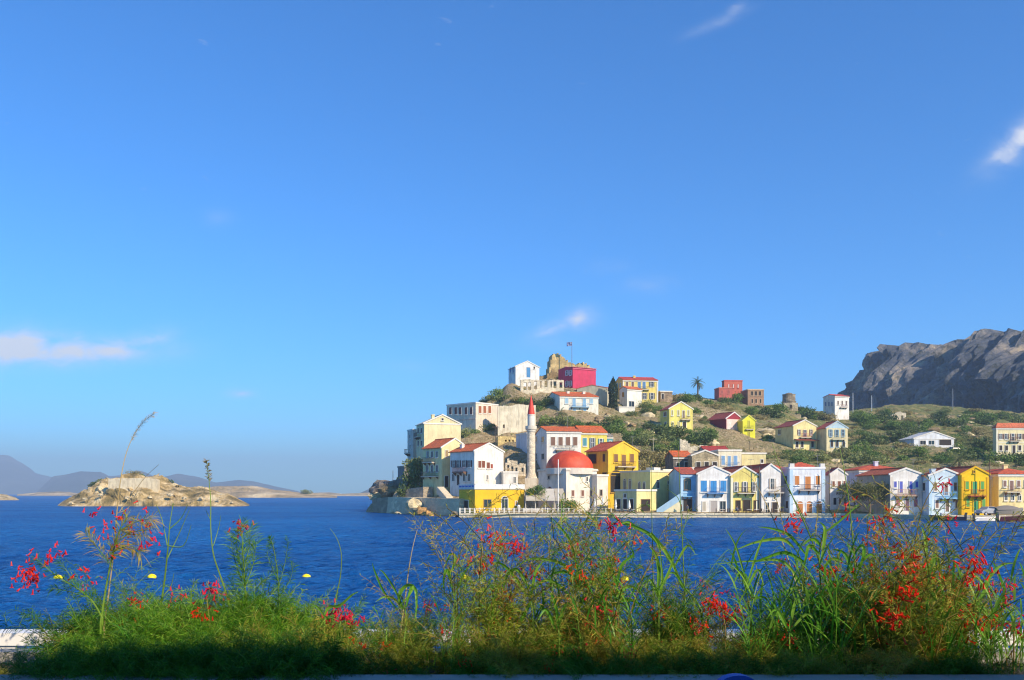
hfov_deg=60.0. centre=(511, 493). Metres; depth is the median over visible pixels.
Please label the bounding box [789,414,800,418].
stone wall
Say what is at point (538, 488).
shrub
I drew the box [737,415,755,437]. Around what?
house
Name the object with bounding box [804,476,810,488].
door
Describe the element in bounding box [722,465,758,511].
house
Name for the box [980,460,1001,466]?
shrub
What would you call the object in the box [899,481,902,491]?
door
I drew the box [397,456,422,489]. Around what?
shrub
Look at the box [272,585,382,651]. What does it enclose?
coral plant
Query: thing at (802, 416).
shrub
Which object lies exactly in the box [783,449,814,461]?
shrub
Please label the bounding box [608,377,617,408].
cypress tree
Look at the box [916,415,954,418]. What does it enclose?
stone wall
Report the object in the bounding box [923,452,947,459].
shrub
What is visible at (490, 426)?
shrub
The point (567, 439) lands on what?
window
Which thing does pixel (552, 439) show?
window
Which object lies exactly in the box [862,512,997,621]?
coral plant
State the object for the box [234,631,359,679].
coral plant
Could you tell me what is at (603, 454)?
window
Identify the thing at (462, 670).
coral plant
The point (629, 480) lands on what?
window
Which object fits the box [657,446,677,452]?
shrub
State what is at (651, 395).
window
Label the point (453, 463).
window
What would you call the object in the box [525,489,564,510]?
pergola
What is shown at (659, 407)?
shrub
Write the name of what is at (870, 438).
shrub
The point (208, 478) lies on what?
budding stalk
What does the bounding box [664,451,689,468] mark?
house
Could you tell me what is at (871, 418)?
shrub
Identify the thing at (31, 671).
coral plant
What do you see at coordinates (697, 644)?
coral plant
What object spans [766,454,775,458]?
shrub
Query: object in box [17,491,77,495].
islet
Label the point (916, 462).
shrub
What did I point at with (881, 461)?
shrub
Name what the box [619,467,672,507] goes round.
house
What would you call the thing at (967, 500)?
window
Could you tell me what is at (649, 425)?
shrub
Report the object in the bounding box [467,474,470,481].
window
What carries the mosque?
on the quay
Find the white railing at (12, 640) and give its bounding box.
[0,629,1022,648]
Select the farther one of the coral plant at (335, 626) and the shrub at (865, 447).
the shrub at (865, 447)
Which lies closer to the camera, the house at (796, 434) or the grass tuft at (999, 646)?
the grass tuft at (999, 646)
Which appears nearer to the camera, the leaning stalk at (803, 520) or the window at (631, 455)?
the leaning stalk at (803, 520)
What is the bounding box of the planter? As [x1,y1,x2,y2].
[0,649,1023,679]
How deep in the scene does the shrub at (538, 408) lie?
244.59 m
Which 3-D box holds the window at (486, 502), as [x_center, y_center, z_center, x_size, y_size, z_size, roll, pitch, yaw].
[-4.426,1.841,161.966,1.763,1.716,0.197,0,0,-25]
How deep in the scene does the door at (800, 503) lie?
157.21 m
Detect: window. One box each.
[445,450,448,457]
[451,460,455,466]
[456,460,460,467]
[458,407,461,414]
[462,460,466,467]
[464,407,467,414]
[467,460,471,467]
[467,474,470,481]
[478,405,481,413]
[478,460,481,468]
[483,499,491,507]
[486,462,490,469]
[550,437,555,446]
[558,437,563,446]
[565,437,570,446]
[572,437,577,446]
[582,438,587,446]
[588,454,595,463]
[589,438,595,447]
[599,489,602,496]
[602,453,605,462]
[610,470,619,492]
[613,453,617,462]
[616,499,620,510]
[623,479,625,488]
[623,499,627,510]
[628,479,631,488]
[629,401,634,406]
[629,453,634,463]
[629,499,633,511]
[642,393,646,399]
[649,393,654,399]
[656,479,659,488]
[684,478,690,489]
[696,461,700,466]
[700,480,707,492]
[702,501,705,511]
[719,480,727,492]
[719,501,725,511]
[721,455,725,465]
[733,455,737,461]
[733,482,738,491]
[736,500,740,510]
[751,482,756,491]
[754,500,758,510]
[765,502,769,511]
[785,500,788,509]
[794,475,800,485]
[815,475,820,485]
[828,429,832,436]
[893,481,897,488]
[913,499,917,507]
[915,481,919,488]
[922,482,925,491]
[928,440,934,444]
[935,500,939,508]
[953,482,957,491]
[954,500,958,508]
[965,481,969,489]
[965,498,970,507]
[980,481,984,489]
[981,498,985,506]
[998,433,1002,439]
[1002,480,1006,487]
[1003,433,1008,439]
[1010,494,1014,500]
[1016,480,1021,487]
[1017,433,1022,439]
[1017,494,1021,500]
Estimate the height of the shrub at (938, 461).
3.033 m
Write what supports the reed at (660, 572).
in the planter
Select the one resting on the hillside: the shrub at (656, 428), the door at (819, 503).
the shrub at (656, 428)
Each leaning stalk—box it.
[742,471,815,637]
[772,443,841,655]
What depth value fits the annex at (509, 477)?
178.31 m
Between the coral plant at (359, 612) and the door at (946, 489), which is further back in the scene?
the door at (946, 489)
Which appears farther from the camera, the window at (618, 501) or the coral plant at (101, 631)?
the window at (618, 501)
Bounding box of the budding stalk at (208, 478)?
[203,458,230,617]
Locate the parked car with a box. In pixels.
[974,506,997,514]
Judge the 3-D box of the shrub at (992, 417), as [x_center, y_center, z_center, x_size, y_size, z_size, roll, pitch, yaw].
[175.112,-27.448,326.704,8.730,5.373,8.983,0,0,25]
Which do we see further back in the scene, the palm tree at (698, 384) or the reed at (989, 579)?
the palm tree at (698, 384)
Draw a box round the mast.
[558,459,558,507]
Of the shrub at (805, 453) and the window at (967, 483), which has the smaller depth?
the window at (967, 483)
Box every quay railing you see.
[459,508,524,512]
[526,508,611,511]
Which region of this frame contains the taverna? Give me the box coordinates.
[614,489,656,511]
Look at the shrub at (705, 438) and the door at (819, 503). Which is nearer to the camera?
the door at (819, 503)
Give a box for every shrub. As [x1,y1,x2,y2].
[125,470,141,474]
[300,489,312,493]
[395,483,408,496]
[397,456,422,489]
[402,457,422,467]
[410,482,422,487]
[461,426,473,436]
[479,424,494,431]
[480,395,495,401]
[486,421,496,430]
[487,386,503,399]
[494,394,511,401]
[509,396,523,402]
[513,396,527,403]
[524,396,545,404]
[525,487,534,494]
[532,483,545,496]
[533,400,548,407]
[536,404,546,410]
[536,414,551,425]
[541,395,553,404]
[543,415,573,424]
[557,497,577,511]
[559,416,576,425]
[570,419,588,426]
[598,417,612,427]
[604,423,621,432]
[606,415,626,420]
[606,423,616,433]
[610,418,625,425]
[611,424,626,433]
[619,430,640,442]
[624,410,641,415]
[626,433,651,444]
[630,428,644,433]
[635,432,652,438]
[635,432,678,446]
[636,399,655,407]
[638,449,663,459]
[638,459,658,469]
[639,429,655,436]
[640,405,655,413]
[640,420,655,429]
[640,434,662,444]
[640,451,667,456]
[640,454,664,465]
[647,405,662,410]
[647,423,673,436]
[651,423,686,438]
[651,439,685,449]
[655,442,664,450]
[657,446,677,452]
[672,393,683,401]
[677,391,697,402]
[683,432,708,445]
[684,428,715,445]
[692,393,702,401]
[692,407,703,412]
[698,426,719,440]
[700,399,713,404]
[705,403,729,409]
[717,396,733,404]
[730,393,744,402]
[744,406,761,414]
[751,413,770,419]
[758,406,769,414]
[762,407,784,417]
[763,434,774,439]
[764,424,776,428]
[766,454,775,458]
[770,401,791,412]
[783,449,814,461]
[786,454,809,463]
[795,408,811,413]
[795,447,813,459]
[799,411,819,418]
[800,405,827,419]
[811,452,831,460]
[813,450,830,454]
[815,410,837,420]
[830,449,872,460]
[846,453,887,464]
[848,443,863,451]
[849,409,865,417]
[850,432,883,444]
[850,435,860,440]
[852,441,873,450]
[853,410,883,425]
[853,428,868,435]
[862,421,877,428]
[863,447,878,456]
[865,431,885,437]
[869,455,891,463]
[872,446,900,457]
[873,411,898,422]
[873,439,890,444]
[875,407,897,412]
[877,425,887,429]
[879,435,889,439]
[880,408,890,414]
[881,420,901,429]
[886,430,902,434]
[888,427,912,442]
[893,447,913,453]
[894,442,915,448]
[894,455,907,460]
[895,423,920,432]
[901,420,922,426]
[902,410,913,414]
[902,419,931,431]
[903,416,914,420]
[907,444,930,456]
[913,460,927,464]
[919,418,934,426]
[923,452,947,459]
[927,410,948,419]
[931,414,966,427]
[933,450,962,458]
[933,459,946,463]
[936,458,952,462]
[947,442,963,448]
[947,452,971,466]
[950,416,971,423]
[952,430,967,435]
[952,447,982,460]
[953,436,968,442]
[959,424,974,432]
[960,410,986,419]
[967,446,985,457]
[968,408,982,411]
[969,435,992,450]
[970,425,989,432]
[974,418,993,425]
[979,412,1001,420]
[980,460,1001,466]
[983,449,1022,462]
[985,461,1000,466]
[998,412,1008,419]
[1006,416,1023,422]
[1013,453,1023,461]
[1014,460,1023,465]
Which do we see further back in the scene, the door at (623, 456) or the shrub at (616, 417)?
the shrub at (616, 417)
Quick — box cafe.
[458,484,524,512]
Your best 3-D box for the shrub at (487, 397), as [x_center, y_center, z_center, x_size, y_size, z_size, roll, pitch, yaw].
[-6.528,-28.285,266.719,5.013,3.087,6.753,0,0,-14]
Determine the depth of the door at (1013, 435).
228.18 m
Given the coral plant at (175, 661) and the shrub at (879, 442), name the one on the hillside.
the shrub at (879, 442)
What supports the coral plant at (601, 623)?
in the planter
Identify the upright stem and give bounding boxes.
[221,515,266,618]
[261,535,299,622]
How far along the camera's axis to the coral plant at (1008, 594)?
3.06 m
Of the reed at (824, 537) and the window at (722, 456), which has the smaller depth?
the reed at (824, 537)
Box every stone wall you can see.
[611,433,622,437]
[635,417,657,422]
[717,441,752,449]
[753,447,777,451]
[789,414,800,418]
[825,463,853,466]
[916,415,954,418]
[954,461,983,464]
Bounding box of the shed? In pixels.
[397,466,407,479]
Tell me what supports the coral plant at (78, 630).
in the planter
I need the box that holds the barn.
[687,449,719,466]
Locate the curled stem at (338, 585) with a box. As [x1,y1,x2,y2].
[330,530,341,633]
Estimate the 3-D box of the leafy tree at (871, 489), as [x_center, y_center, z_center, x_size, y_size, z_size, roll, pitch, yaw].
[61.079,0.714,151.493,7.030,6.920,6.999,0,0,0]
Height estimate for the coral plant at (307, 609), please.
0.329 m
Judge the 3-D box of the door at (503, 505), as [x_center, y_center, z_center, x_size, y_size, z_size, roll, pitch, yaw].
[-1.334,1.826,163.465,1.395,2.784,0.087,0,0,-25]
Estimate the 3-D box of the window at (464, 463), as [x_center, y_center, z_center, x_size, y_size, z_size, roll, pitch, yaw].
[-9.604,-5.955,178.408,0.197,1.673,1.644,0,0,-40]
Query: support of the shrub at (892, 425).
on the hillside
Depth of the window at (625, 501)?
161.65 m
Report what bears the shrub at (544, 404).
on the hillside
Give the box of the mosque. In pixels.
[537,447,597,510]
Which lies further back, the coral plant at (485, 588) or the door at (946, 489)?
the door at (946, 489)
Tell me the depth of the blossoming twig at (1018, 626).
2.91 m
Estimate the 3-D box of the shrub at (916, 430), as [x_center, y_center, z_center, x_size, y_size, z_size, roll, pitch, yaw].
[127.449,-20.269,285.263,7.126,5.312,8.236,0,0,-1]
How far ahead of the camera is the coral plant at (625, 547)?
3.09 m
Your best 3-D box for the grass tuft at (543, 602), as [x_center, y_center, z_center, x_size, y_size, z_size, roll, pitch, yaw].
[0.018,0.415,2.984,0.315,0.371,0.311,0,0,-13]
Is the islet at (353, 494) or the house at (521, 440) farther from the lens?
the islet at (353, 494)
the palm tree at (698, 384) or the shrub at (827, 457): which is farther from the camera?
the palm tree at (698, 384)
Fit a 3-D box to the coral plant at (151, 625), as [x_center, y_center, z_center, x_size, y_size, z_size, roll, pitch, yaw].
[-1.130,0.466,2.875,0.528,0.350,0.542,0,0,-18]
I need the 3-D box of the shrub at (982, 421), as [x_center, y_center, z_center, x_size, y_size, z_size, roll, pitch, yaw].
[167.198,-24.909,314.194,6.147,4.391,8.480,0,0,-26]
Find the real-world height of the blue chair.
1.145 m
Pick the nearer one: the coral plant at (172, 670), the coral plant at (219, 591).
the coral plant at (172, 670)
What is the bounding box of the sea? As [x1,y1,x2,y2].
[0,494,1023,648]
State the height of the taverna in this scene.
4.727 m
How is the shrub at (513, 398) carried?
on the hillside
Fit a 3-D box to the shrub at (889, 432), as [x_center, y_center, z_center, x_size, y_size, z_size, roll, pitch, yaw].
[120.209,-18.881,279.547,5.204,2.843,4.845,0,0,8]
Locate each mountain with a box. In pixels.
[0,455,51,493]
[37,470,300,492]
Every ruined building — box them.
[496,436,515,445]
[505,459,525,475]
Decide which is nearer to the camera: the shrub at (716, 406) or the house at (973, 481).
the house at (973, 481)
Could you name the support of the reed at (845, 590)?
in the planter
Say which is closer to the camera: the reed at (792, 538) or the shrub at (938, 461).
the reed at (792, 538)
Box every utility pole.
[759,467,759,510]
[829,467,829,512]
[989,460,989,514]
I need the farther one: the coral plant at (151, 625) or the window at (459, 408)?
the window at (459, 408)
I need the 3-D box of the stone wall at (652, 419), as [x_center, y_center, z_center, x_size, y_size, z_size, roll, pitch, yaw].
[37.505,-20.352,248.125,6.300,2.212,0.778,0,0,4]
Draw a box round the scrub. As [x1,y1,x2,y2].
[465,377,1021,469]
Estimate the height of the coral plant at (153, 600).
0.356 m
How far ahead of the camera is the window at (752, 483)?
158.56 m
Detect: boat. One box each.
[929,513,966,520]
[972,513,994,520]
[992,505,1022,514]
[995,512,1023,521]
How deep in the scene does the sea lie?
66.97 m
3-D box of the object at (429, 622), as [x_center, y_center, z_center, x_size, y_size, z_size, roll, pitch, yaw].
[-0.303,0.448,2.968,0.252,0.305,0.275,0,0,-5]
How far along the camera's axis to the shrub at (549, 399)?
248.93 m
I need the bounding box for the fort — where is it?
[108,478,159,492]
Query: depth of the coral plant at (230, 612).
2.96 m
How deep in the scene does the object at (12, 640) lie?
3.57 m
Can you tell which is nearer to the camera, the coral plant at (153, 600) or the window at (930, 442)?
the coral plant at (153, 600)
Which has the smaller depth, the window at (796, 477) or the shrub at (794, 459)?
the window at (796, 477)
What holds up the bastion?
on the hillside
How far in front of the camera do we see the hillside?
243.24 m
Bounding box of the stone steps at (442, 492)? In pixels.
[437,487,452,497]
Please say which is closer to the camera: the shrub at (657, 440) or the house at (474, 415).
the shrub at (657, 440)
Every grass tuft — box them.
[100,602,182,655]
[212,604,253,641]
[360,606,404,650]
[381,590,480,674]
[477,563,560,656]
[540,583,596,630]
[565,571,662,660]
[642,576,720,644]
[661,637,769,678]
[700,606,747,657]
[714,561,821,674]
[719,529,838,654]
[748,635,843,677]
[755,529,960,666]
[759,544,867,641]
[798,541,922,663]
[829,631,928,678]
[855,554,1020,666]
[927,548,1023,650]
[950,568,1023,672]
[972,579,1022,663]
[982,611,1023,672]
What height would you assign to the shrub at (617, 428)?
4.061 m
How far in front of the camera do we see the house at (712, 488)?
158.72 m
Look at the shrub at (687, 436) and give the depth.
221.19 m
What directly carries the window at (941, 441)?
in the house at (933, 438)
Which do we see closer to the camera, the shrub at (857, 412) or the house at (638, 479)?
the house at (638, 479)
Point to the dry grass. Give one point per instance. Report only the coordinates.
(758, 424)
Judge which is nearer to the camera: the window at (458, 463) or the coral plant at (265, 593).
the coral plant at (265, 593)
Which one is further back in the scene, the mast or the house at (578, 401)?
the house at (578, 401)
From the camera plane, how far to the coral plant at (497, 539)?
3.07 m
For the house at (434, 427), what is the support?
on the hillside
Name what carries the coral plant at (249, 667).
in the planter
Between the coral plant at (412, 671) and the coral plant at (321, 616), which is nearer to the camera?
the coral plant at (412, 671)
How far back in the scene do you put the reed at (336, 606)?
2.95 m
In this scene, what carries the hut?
on the hillside
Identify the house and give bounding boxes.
[404,429,415,464]
[414,414,461,458]
[421,438,463,495]
[446,402,498,432]
[448,442,504,495]
[507,360,539,386]
[516,432,526,452]
[535,426,581,468]
[549,391,598,414]
[558,366,596,387]
[575,426,607,454]
[576,384,608,405]
[584,441,639,508]
[607,433,612,441]
[616,376,657,403]
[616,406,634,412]
[619,386,642,406]
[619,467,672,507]
[659,401,693,429]
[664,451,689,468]
[668,467,696,510]
[692,465,730,511]
[699,446,727,450]
[707,412,740,430]
[711,449,741,467]
[721,380,742,401]
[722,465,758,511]
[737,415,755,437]
[742,452,766,465]
[746,463,783,511]
[774,465,781,505]
[775,419,819,449]
[780,462,825,512]
[816,421,848,452]
[823,394,849,419]
[825,467,847,509]
[843,461,893,504]
[855,467,923,514]
[898,431,954,446]
[921,467,958,514]
[933,466,990,514]
[985,465,1023,514]
[992,423,1023,457]
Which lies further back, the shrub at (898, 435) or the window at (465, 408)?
the shrub at (898, 435)
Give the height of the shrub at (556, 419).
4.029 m
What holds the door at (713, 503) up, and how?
in the house at (712, 488)
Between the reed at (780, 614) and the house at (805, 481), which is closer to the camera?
the reed at (780, 614)
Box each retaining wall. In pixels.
[387,479,422,487]
[398,487,432,497]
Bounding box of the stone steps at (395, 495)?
[393,482,407,496]
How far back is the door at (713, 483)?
158.67 m
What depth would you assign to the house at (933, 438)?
254.64 m
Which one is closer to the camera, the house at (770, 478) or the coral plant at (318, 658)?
the coral plant at (318, 658)
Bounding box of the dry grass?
[466,378,1022,471]
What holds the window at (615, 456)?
in the house at (612, 459)
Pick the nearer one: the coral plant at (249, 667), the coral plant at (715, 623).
the coral plant at (249, 667)
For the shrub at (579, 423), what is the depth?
227.77 m
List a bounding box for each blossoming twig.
[168,580,219,631]
[321,598,365,629]
[487,533,545,627]
[688,591,765,655]
[907,469,962,599]
[988,577,1023,674]
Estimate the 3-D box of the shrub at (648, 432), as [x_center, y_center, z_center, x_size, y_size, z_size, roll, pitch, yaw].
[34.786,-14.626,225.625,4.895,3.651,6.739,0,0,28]
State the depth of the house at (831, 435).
238.66 m
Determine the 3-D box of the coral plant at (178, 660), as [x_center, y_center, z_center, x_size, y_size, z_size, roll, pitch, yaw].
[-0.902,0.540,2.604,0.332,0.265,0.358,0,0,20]
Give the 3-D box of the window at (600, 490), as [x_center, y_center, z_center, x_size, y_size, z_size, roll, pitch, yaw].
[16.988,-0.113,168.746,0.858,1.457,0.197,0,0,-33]
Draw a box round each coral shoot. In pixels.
[10,541,102,641]
[72,500,165,641]
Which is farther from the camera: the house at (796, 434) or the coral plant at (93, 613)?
the house at (796, 434)
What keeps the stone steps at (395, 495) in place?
on the hillside
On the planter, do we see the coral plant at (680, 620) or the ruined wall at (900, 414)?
the coral plant at (680, 620)
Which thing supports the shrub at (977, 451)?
on the hillside
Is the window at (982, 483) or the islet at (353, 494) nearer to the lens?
the window at (982, 483)
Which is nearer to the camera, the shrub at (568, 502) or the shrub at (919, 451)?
the shrub at (568, 502)
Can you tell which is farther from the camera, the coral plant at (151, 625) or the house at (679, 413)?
the house at (679, 413)
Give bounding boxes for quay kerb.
[459,513,1011,516]
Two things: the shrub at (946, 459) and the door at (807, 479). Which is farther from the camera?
the shrub at (946, 459)
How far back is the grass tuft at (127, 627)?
2.79 m
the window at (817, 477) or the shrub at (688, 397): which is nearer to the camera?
the window at (817, 477)
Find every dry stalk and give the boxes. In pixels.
[103,412,157,636]
[400,531,416,658]
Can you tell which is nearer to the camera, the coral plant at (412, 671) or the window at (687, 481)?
the coral plant at (412, 671)
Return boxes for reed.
[310,592,356,640]
[372,563,417,650]
[443,553,475,647]
[495,559,568,635]
[515,518,616,638]
[538,590,574,658]
[596,546,645,651]
[611,513,705,643]
[646,547,675,639]
[717,527,808,641]
[726,530,770,636]
[767,597,814,652]
[801,503,859,642]
[833,544,876,666]
[922,528,942,621]
[962,563,1012,662]
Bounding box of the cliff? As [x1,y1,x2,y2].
[838,328,1023,412]
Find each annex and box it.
[501,471,518,483]
[591,474,608,509]
[714,387,732,399]
[990,477,992,513]
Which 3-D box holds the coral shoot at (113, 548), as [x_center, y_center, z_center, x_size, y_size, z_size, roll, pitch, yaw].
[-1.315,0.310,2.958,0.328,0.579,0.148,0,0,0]
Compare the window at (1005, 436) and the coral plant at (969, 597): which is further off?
the window at (1005, 436)
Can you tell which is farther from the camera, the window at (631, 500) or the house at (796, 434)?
the house at (796, 434)
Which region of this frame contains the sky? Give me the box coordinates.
[0,0,1023,493]
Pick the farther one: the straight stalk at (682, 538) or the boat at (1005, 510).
the boat at (1005, 510)
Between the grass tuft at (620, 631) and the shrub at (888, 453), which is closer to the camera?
the grass tuft at (620, 631)
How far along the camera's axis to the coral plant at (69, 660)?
2.59 m
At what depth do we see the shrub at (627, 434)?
218.24 m
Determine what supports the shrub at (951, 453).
on the hillside
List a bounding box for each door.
[444,476,448,486]
[456,474,459,484]
[464,500,468,509]
[501,496,507,509]
[526,367,530,377]
[572,398,575,406]
[621,454,625,465]
[641,499,649,510]
[682,421,686,427]
[683,499,691,510]
[710,480,716,491]
[710,500,717,511]
[727,456,730,465]
[742,481,747,491]
[743,500,750,511]
[769,478,775,488]
[772,502,777,511]
[797,501,803,512]
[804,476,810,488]
[806,501,812,512]
[816,501,821,512]
[833,497,836,504]
[834,429,838,436]
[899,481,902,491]
[904,498,909,510]
[909,481,912,491]
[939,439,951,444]
[944,482,948,494]
[945,500,949,511]
[972,481,977,493]
[973,498,978,510]
[1009,480,1013,489]
[1010,433,1015,439]
[1012,445,1015,452]
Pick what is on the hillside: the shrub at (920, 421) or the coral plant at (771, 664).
the shrub at (920, 421)
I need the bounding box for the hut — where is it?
[658,391,672,402]
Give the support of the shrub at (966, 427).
on the hillside
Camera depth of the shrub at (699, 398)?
300.01 m
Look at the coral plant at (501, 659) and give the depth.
2.65 m
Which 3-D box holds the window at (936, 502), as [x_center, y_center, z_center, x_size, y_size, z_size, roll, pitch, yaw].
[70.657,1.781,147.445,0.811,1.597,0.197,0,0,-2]
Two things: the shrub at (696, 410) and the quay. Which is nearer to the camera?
the quay
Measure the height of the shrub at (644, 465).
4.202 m
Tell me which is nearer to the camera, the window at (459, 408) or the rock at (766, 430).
the window at (459, 408)
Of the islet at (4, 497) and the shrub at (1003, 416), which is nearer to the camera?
the shrub at (1003, 416)
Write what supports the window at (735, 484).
in the house at (744, 492)
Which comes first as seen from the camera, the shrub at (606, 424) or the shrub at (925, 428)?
the shrub at (606, 424)
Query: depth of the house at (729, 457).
186.10 m
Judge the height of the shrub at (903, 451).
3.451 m
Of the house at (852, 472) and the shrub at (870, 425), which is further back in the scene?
the shrub at (870, 425)
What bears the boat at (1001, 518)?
on the sea
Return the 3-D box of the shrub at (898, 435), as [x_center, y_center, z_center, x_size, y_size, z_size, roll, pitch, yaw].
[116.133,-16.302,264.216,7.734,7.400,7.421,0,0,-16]
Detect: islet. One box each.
[0,494,18,499]
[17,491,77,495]
[58,473,248,505]
[208,486,336,497]
[321,492,369,495]
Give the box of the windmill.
[782,393,797,410]
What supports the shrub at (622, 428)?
on the hillside
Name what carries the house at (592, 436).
on the hillside
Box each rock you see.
[367,492,380,500]
[369,480,388,493]
[377,484,396,497]
[405,498,422,511]
[415,506,426,514]
[420,510,430,515]
[450,511,458,516]
[593,418,602,423]
[640,412,654,417]
[708,439,719,445]
[756,427,774,434]
[925,427,939,431]
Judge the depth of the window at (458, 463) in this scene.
179.98 m
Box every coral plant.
[0,582,141,663]
[0,631,104,677]
[0,639,104,679]
[25,635,154,679]
[36,590,141,655]
[39,572,176,644]
[41,620,145,660]
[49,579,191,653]
[51,553,162,649]
[51,632,138,677]
[52,618,136,657]
[56,631,190,679]
[76,634,199,679]
[87,585,244,664]
[97,585,212,635]
[99,644,188,678]
[111,635,246,679]
[112,579,272,643]
[115,622,248,679]
[122,587,196,625]
[127,634,245,679]
[138,633,213,679]
[141,595,213,650]
[141,613,284,654]
[144,588,220,635]
[150,588,264,647]
[155,569,308,651]
[163,592,232,619]
[166,621,277,653]
[172,572,342,642]
[173,575,257,626]
[175,636,266,679]
[188,601,341,653]
[188,636,258,679]
[195,583,378,662]
[195,614,356,679]
[198,584,258,640]
[204,635,320,679]
[211,619,373,679]
[232,591,357,633]
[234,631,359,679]
[242,586,359,640]
[247,618,309,654]
[264,623,406,674]
[266,605,390,673]
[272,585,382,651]
[279,638,373,679]
[294,598,375,650]
[329,600,460,673]
[360,555,478,664]
[364,602,445,652]
[366,646,446,676]
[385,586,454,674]
[398,564,603,661]
[401,630,485,674]
[405,494,670,636]
[406,484,626,646]
[424,476,700,643]
[429,520,546,653]
[437,642,511,677]
[443,598,576,667]
[444,631,562,674]
[466,493,685,660]
[475,626,576,666]
[489,629,577,677]
[510,646,596,676]
[514,494,649,668]
[520,628,604,672]
[520,635,630,679]
[536,604,660,667]
[548,506,694,661]
[551,600,642,655]
[556,605,636,638]
[586,642,690,678]
[596,644,657,676]
[607,526,731,653]
[609,634,680,674]
[614,620,716,669]
[624,610,710,650]
[633,568,795,652]
[640,619,763,671]
[642,572,757,652]
[653,638,722,678]
[689,636,787,676]
[711,612,794,655]
[714,470,1023,644]
[715,594,827,655]
[719,557,812,634]
[721,625,804,666]
[738,650,817,674]
[752,475,1023,666]
[763,533,875,646]
[763,622,875,673]
[768,537,997,672]
[774,490,1023,644]
[774,541,887,655]
[781,597,848,657]
[796,648,861,675]
[800,517,1010,602]
[812,517,939,664]
[826,654,901,674]
[838,541,1019,654]
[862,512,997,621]
[868,531,1023,667]
[881,640,969,669]
[892,646,981,678]
[894,541,1016,654]
[901,629,1021,674]
[924,644,1023,676]
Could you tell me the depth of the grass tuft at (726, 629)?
3.19 m
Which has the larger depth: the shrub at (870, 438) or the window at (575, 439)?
the shrub at (870, 438)
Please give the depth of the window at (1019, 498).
148.95 m
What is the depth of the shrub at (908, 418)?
313.76 m
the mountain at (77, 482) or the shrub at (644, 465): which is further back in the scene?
the mountain at (77, 482)
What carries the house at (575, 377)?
on the hillside
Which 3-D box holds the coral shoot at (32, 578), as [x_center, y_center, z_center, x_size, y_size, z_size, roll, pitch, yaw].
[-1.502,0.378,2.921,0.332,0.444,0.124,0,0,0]
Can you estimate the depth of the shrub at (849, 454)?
223.62 m
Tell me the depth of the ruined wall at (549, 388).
262.90 m
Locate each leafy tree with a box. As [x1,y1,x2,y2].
[837,483,870,512]
[847,478,889,513]
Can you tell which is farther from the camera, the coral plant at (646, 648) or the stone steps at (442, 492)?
the stone steps at (442, 492)
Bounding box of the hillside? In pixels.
[366,375,1023,517]
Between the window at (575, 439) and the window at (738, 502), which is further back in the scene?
the window at (575, 439)
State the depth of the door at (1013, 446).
228.18 m
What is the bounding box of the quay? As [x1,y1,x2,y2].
[459,513,993,519]
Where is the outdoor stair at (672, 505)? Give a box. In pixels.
[656,493,680,511]
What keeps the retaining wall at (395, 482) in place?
on the hillside
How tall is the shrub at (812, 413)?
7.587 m
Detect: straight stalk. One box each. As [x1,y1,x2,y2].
[651,474,655,649]
[667,447,687,630]
[840,450,862,662]
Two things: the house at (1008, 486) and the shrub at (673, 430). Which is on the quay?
the house at (1008, 486)
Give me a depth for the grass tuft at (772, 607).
3.04 m
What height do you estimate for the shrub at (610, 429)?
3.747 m
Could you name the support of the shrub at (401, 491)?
on the hillside
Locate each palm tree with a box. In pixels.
[690,377,705,394]
[837,444,847,451]
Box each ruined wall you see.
[498,404,535,434]
[520,379,563,394]
[679,439,702,452]
[890,411,905,419]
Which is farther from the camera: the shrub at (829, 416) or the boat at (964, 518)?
the shrub at (829, 416)
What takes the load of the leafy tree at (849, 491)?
on the quay
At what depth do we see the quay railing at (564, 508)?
158.01 m
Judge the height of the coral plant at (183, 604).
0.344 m
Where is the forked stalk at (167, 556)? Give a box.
[156,505,190,612]
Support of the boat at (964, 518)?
on the sea
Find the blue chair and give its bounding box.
[717,673,753,679]
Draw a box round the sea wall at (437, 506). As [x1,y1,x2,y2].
[386,497,463,515]
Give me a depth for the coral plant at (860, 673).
2.67 m
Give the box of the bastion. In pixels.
[372,497,387,512]
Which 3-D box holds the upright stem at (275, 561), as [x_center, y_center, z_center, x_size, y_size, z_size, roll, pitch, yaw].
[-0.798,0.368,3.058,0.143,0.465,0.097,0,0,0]
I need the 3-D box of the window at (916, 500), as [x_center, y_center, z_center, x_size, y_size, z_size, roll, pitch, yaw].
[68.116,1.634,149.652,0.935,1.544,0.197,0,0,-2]
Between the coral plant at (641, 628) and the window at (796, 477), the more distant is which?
the window at (796, 477)
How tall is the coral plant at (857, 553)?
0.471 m
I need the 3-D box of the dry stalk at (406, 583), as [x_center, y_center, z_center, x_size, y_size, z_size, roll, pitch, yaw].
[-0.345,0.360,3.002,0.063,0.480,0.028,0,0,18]
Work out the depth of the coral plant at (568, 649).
2.83 m
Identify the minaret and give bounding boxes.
[525,396,536,488]
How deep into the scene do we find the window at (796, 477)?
157.17 m
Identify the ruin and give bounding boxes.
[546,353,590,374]
[546,369,557,378]
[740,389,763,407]
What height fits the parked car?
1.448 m
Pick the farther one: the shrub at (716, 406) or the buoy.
the shrub at (716, 406)
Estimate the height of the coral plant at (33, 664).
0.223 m
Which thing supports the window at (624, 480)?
in the house at (638, 479)
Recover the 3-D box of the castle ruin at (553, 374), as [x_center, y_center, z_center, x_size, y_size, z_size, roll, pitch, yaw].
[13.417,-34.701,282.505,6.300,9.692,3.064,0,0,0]

